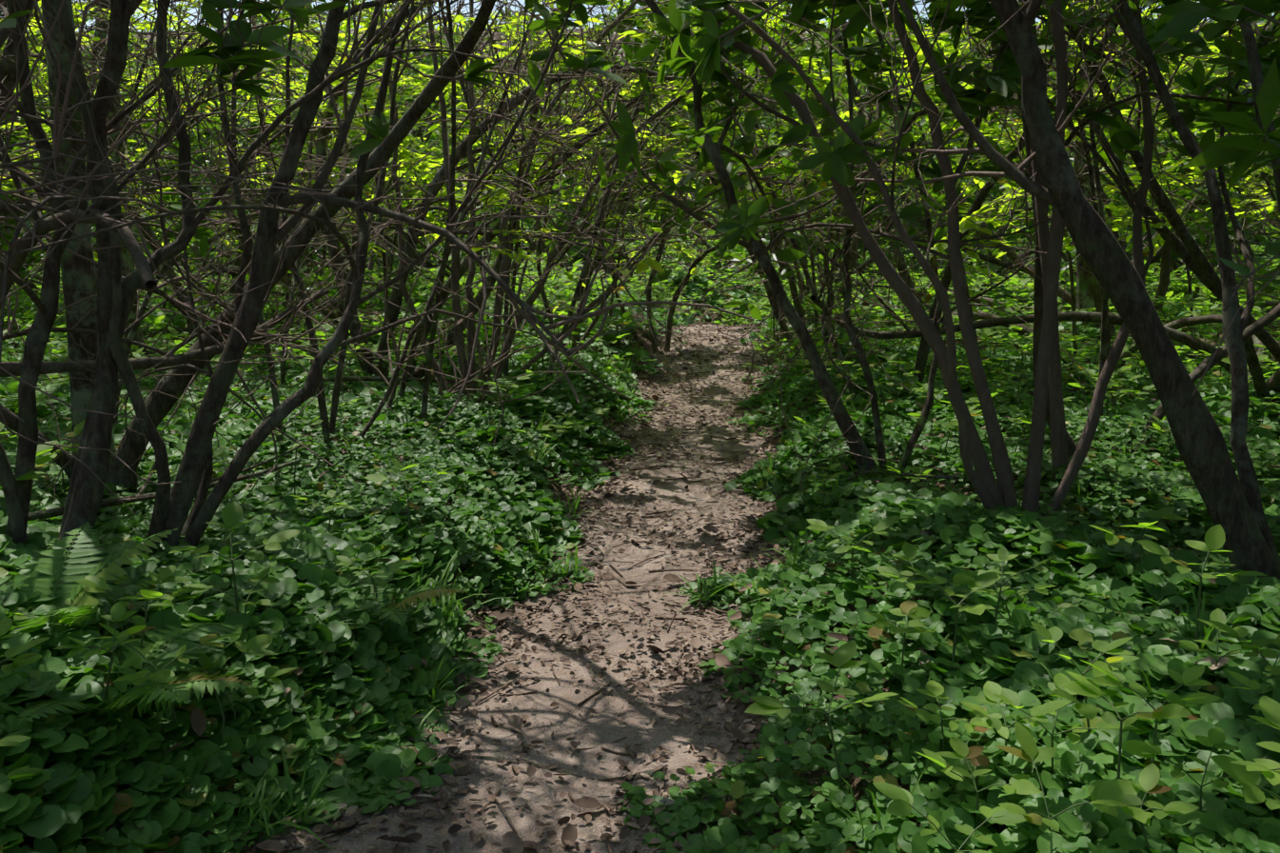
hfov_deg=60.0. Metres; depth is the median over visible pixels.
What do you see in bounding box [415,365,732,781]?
trail roots
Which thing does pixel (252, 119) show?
birch sapling
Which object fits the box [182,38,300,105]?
rhododendron shrub
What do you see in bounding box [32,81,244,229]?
rhododendron shrub
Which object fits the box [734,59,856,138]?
rhododendron shrub
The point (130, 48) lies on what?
rhododendron shrub
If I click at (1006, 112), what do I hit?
rhododendron shrub
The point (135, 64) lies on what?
rhododendron shrub
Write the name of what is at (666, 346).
rhododendron shrub
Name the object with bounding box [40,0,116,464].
birch tree
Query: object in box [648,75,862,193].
rhododendron shrub
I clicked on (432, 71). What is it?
rhododendron shrub
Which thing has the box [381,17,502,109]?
rhododendron shrub
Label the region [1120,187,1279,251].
rhododendron shrub
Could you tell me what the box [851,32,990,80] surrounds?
rhododendron shrub
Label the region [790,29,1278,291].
rhododendron shrub
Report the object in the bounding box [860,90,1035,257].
rhododendron shrub
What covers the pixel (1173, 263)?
rhododendron shrub
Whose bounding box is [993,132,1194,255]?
rhododendron shrub
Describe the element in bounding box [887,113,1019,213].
rhododendron shrub
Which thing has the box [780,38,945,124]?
rhododendron shrub
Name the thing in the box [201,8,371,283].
birch sapling
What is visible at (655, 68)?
rhododendron shrub
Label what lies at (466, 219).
rhododendron shrub
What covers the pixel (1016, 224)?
rhododendron shrub
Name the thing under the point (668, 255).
rhododendron shrub
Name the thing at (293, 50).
rhododendron shrub
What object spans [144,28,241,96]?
rhododendron shrub
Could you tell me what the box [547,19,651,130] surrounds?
rhododendron shrub
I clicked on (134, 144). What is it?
rhododendron shrub
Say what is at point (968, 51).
rhododendron shrub
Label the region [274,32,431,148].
rhododendron shrub
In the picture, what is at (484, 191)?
rhododendron shrub
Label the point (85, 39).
birch sapling
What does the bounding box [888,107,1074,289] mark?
rhododendron shrub
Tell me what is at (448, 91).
rhododendron shrub
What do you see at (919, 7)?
sky
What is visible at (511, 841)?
trail leaf litter
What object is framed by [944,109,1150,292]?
rhododendron shrub
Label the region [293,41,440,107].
rhododendron shrub
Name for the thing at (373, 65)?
rhododendron shrub
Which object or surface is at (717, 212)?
rhododendron shrub
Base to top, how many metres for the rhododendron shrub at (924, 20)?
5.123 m
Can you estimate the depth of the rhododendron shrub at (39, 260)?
12.36 m
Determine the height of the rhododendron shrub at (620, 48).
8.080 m
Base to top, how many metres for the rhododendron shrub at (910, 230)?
3.966 m
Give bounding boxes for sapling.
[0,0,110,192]
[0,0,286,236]
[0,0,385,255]
[0,10,92,142]
[0,21,94,221]
[0,167,98,261]
[2,93,52,183]
[17,0,177,305]
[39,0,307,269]
[42,0,247,264]
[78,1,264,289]
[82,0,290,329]
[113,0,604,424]
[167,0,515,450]
[189,64,351,274]
[194,1,363,230]
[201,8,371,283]
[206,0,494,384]
[270,0,440,273]
[273,0,467,275]
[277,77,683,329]
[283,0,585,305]
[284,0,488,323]
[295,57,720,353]
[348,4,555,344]
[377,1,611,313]
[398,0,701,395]
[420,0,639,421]
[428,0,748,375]
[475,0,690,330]
[483,11,617,260]
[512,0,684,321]
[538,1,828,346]
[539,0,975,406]
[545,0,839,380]
[546,83,595,223]
[555,136,645,269]
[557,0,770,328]
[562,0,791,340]
[613,157,723,279]
[631,33,826,324]
[632,6,814,322]
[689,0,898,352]
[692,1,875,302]
[706,111,801,290]
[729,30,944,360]
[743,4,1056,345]
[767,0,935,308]
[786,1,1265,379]
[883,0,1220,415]
[895,161,1007,283]
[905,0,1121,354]
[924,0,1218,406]
[957,0,1130,232]
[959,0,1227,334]
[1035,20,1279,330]
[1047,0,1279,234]
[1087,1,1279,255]
[1113,13,1266,185]
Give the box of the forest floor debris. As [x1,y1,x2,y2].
[0,288,1279,846]
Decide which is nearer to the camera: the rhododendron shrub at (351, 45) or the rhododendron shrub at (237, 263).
the rhododendron shrub at (237, 263)
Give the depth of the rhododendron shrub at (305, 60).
40.70 m
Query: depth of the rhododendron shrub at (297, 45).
35.24 m
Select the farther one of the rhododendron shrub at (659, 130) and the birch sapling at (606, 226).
the rhododendron shrub at (659, 130)
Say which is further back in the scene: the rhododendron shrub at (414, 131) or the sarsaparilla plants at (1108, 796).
the rhododendron shrub at (414, 131)
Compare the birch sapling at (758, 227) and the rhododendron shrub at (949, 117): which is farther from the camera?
the rhododendron shrub at (949, 117)
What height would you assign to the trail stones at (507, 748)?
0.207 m
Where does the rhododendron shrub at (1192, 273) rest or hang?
on the terrain
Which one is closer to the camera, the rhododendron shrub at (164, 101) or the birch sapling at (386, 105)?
the birch sapling at (386, 105)
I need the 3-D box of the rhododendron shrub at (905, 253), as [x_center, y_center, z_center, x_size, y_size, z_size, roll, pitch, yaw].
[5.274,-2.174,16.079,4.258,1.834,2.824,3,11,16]
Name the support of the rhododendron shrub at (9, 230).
on the terrain
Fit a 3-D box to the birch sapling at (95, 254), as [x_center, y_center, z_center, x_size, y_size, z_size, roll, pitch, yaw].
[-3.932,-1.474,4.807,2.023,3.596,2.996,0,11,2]
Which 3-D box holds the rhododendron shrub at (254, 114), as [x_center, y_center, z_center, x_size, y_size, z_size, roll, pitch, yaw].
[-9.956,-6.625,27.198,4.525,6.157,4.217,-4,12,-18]
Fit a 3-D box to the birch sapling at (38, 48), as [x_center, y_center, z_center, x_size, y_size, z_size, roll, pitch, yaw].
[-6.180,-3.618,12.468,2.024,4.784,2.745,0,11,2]
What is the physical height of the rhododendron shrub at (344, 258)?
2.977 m
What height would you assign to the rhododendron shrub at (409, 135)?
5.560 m
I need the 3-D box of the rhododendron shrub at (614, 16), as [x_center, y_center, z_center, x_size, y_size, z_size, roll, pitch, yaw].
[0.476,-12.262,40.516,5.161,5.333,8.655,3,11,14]
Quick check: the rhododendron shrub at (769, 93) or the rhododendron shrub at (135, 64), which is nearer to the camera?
the rhododendron shrub at (769, 93)
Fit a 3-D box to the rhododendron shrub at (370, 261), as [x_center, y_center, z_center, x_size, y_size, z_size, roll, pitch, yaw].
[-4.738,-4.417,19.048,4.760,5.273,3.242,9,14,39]
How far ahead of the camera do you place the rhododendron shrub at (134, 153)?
32.99 m
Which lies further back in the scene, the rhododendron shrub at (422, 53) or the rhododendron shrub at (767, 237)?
the rhododendron shrub at (422, 53)
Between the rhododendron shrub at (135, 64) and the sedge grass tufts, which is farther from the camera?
the rhododendron shrub at (135, 64)
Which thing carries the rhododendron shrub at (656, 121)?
on the terrain
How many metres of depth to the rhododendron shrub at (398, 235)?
23.53 m
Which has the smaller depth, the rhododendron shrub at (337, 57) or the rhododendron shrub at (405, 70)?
the rhododendron shrub at (337, 57)
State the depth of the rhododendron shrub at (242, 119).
27.98 m
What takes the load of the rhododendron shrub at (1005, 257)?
on the terrain
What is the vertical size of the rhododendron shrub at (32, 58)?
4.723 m
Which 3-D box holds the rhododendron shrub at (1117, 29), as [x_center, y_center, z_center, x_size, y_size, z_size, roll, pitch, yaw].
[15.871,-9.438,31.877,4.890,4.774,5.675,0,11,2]
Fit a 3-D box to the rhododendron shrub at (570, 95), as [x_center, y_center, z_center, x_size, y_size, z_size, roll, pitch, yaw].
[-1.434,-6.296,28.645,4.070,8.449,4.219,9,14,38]
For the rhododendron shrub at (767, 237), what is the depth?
21.94 m
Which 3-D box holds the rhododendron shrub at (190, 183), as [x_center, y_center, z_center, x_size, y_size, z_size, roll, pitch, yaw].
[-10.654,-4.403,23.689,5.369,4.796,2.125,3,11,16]
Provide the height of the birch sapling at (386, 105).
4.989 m
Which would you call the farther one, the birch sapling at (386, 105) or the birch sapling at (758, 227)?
the birch sapling at (758, 227)
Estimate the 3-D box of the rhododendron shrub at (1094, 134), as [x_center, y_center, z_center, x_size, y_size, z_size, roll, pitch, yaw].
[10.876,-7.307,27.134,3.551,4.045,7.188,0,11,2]
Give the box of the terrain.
[0,25,1279,852]
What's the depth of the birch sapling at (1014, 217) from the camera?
14.89 m
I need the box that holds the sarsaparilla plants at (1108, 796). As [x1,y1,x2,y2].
[0,546,1279,852]
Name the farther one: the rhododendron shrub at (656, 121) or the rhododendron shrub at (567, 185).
the rhododendron shrub at (656, 121)
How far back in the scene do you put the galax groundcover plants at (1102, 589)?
3.50 m
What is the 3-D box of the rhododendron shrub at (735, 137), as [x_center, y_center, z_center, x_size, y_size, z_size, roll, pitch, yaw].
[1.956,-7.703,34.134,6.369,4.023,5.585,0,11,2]
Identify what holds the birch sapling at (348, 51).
on the terrain
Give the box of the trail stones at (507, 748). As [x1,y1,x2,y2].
[466,326,779,750]
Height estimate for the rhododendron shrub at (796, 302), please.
4.155 m
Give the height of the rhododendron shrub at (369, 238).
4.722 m
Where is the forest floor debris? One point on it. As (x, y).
(199, 720)
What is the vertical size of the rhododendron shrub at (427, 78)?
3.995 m
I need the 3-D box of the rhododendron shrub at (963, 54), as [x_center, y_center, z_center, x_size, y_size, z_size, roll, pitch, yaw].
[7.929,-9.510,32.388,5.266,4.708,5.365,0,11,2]
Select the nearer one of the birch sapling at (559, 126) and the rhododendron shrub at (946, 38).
the rhododendron shrub at (946, 38)
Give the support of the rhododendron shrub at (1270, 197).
on the terrain
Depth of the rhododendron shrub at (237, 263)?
12.27 m
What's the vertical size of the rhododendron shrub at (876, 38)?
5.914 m
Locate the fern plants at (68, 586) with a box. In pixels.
[0,287,646,724]
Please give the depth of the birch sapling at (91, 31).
12.58 m
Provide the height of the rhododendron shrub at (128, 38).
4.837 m
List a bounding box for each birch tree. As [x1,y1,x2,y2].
[0,0,212,356]
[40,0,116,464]
[907,0,1101,335]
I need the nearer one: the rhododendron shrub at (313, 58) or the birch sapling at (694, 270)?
the birch sapling at (694, 270)
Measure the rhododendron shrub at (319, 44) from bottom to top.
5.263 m
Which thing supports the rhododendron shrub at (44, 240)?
on the terrain
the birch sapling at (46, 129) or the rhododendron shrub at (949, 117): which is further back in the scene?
the rhododendron shrub at (949, 117)
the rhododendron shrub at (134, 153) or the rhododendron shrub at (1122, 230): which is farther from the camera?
the rhododendron shrub at (134, 153)
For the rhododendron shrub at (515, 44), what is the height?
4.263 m
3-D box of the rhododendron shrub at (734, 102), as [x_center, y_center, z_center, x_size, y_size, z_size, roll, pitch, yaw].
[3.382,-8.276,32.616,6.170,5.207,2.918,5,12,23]
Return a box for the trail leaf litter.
[27,302,1254,852]
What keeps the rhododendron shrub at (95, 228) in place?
on the terrain
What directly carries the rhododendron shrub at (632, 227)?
on the terrain
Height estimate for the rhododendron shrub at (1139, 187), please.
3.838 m
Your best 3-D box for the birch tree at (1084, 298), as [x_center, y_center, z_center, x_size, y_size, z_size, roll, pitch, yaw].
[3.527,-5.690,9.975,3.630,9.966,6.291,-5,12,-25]
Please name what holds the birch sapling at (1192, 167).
on the terrain
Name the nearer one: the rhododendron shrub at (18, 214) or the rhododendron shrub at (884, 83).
the rhododendron shrub at (18, 214)
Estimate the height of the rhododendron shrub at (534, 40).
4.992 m
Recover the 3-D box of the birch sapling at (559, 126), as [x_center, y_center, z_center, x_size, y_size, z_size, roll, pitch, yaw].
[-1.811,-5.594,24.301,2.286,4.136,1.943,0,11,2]
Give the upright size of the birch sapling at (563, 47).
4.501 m
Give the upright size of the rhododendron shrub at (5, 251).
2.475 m
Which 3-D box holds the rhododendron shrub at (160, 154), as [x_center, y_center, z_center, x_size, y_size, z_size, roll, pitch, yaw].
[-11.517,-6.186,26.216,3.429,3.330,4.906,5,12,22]
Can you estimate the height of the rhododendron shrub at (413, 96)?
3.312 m
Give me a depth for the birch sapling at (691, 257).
19.13 m
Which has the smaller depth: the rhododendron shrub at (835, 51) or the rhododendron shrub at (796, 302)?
the rhododendron shrub at (796, 302)
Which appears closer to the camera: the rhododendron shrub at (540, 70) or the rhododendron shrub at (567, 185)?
the rhododendron shrub at (567, 185)
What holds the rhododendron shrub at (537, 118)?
on the terrain
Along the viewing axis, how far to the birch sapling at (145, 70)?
10.95 m
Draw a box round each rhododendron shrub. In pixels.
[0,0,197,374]
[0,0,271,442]
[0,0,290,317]
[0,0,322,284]
[0,0,422,309]
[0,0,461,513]
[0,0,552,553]
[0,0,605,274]
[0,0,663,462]
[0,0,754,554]
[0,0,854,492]
[0,43,231,281]
[0,98,256,291]
[0,103,124,271]
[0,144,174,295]
[1,229,255,281]
[3,83,236,289]
[10,176,96,292]
[11,8,434,328]
[20,91,325,278]
[26,163,177,274]
[27,31,50,113]
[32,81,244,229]
[43,57,152,184]
[87,51,282,195]
[87,84,212,192]
[88,7,231,96]
[98,35,210,173]
[120,30,257,204]
[126,138,433,290]
[127,11,215,109]
[136,36,294,204]
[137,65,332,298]
[143,109,221,265]
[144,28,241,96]
[152,0,349,313]
[164,163,355,279]
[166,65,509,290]
[179,77,296,163]
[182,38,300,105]
[211,0,316,182]
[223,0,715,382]
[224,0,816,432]
[226,15,312,127]
[250,140,528,280]
[271,142,475,263]
[273,18,476,134]
[273,174,393,295]
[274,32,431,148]
[278,19,321,144]
[280,25,378,82]
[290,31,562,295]
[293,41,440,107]
[294,26,408,73]
[295,30,516,278]
[295,52,372,78]
[302,4,456,273]
[308,37,343,144]
[315,82,461,253]
[350,69,433,140]
[380,44,425,116]
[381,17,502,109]
[388,81,588,270]
[395,40,444,137]
[398,35,441,101]
[402,127,548,277]
[403,67,457,143]
[405,52,460,177]
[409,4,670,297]
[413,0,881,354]
[417,32,466,137]
[428,62,609,223]
[436,13,496,105]
[447,73,804,294]
[476,60,555,157]
[479,34,632,180]
[484,68,592,117]
[496,93,675,245]
[498,28,554,69]
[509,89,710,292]
[509,137,585,282]
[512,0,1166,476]
[512,11,573,66]
[536,22,630,212]
[547,6,930,353]
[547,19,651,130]
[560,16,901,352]
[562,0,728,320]
[569,93,692,191]
[580,106,787,268]
[581,195,695,291]
[585,4,963,358]
[586,37,683,127]
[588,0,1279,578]
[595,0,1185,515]
[598,13,688,120]
[601,11,682,118]
[602,94,689,141]
[606,43,633,87]
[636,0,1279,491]
[642,118,800,171]
[647,102,761,205]
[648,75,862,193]
[650,78,711,196]
[653,42,812,234]
[659,92,847,236]
[683,63,918,281]
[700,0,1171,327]
[704,62,763,174]
[716,0,886,126]
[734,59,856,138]
[735,48,866,200]
[735,185,830,277]
[744,32,907,185]
[747,28,953,297]
[749,27,827,122]
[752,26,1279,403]
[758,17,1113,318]
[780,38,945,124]
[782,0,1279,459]
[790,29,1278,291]
[801,23,971,96]
[805,25,886,78]
[814,40,1278,301]
[822,7,981,107]
[828,73,1143,287]
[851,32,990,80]
[854,31,900,82]
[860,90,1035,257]
[860,228,1154,297]
[876,7,939,109]
[883,118,1105,275]
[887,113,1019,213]
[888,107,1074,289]
[889,86,1007,193]
[894,202,1030,266]
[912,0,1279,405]
[927,44,1054,90]
[928,30,987,144]
[929,124,1239,297]
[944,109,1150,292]
[959,13,1206,137]
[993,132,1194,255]
[1005,61,1182,164]
[1007,50,1279,300]
[1029,26,1279,284]
[1046,35,1139,223]
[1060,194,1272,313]
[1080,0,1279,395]
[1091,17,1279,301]
[1095,13,1224,154]
[1106,83,1266,277]
[1113,27,1220,153]
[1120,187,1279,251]
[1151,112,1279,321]
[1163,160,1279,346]
[1168,170,1279,239]
[1177,65,1279,292]
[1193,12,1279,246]
[1223,128,1279,229]
[1237,179,1279,228]
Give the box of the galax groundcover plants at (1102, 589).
[0,198,1279,852]
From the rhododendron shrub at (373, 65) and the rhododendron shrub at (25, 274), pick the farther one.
the rhododendron shrub at (373, 65)
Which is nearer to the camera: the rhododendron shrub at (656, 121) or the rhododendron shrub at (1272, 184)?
the rhododendron shrub at (1272, 184)
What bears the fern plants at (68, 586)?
on the terrain
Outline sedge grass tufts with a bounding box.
[1,283,1279,852]
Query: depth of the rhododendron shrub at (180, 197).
19.97 m
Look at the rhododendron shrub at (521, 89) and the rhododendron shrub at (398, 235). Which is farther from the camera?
the rhododendron shrub at (521, 89)
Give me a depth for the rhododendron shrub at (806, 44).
44.12 m
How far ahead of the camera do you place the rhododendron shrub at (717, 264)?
24.00 m
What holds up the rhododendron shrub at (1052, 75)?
on the terrain
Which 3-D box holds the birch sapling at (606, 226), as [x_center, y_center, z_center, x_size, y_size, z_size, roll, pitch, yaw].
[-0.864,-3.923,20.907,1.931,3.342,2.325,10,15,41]
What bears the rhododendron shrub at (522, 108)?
on the terrain
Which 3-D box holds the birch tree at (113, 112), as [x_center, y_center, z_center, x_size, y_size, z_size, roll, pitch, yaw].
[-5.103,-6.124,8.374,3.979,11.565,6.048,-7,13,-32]
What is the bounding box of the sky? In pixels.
[1,0,1274,31]
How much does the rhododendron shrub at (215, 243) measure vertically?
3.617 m
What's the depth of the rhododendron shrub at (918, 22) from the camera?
38.04 m
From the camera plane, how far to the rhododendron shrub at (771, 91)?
34.24 m
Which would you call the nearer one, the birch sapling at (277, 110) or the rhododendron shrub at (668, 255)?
the birch sapling at (277, 110)
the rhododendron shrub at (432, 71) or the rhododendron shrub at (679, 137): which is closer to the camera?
the rhododendron shrub at (679, 137)
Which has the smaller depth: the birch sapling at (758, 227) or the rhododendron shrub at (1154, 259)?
the rhododendron shrub at (1154, 259)
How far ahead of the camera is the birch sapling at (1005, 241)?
20.07 m
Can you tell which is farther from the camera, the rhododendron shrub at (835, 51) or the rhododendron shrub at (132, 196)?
the rhododendron shrub at (835, 51)
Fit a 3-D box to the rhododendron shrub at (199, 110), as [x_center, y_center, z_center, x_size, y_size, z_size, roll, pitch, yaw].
[-9.184,-4.780,22.099,7.046,4.524,4.152,0,11,2]
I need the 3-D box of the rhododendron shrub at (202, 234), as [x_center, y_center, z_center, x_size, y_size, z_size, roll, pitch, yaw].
[-3.292,-1.945,9.251,3.544,2.963,2.575,-5,12,-24]
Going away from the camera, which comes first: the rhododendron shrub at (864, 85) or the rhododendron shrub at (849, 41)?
the rhododendron shrub at (864, 85)
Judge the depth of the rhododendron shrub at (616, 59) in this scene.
40.74 m
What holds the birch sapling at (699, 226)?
on the terrain
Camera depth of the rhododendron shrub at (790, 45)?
26.37 m

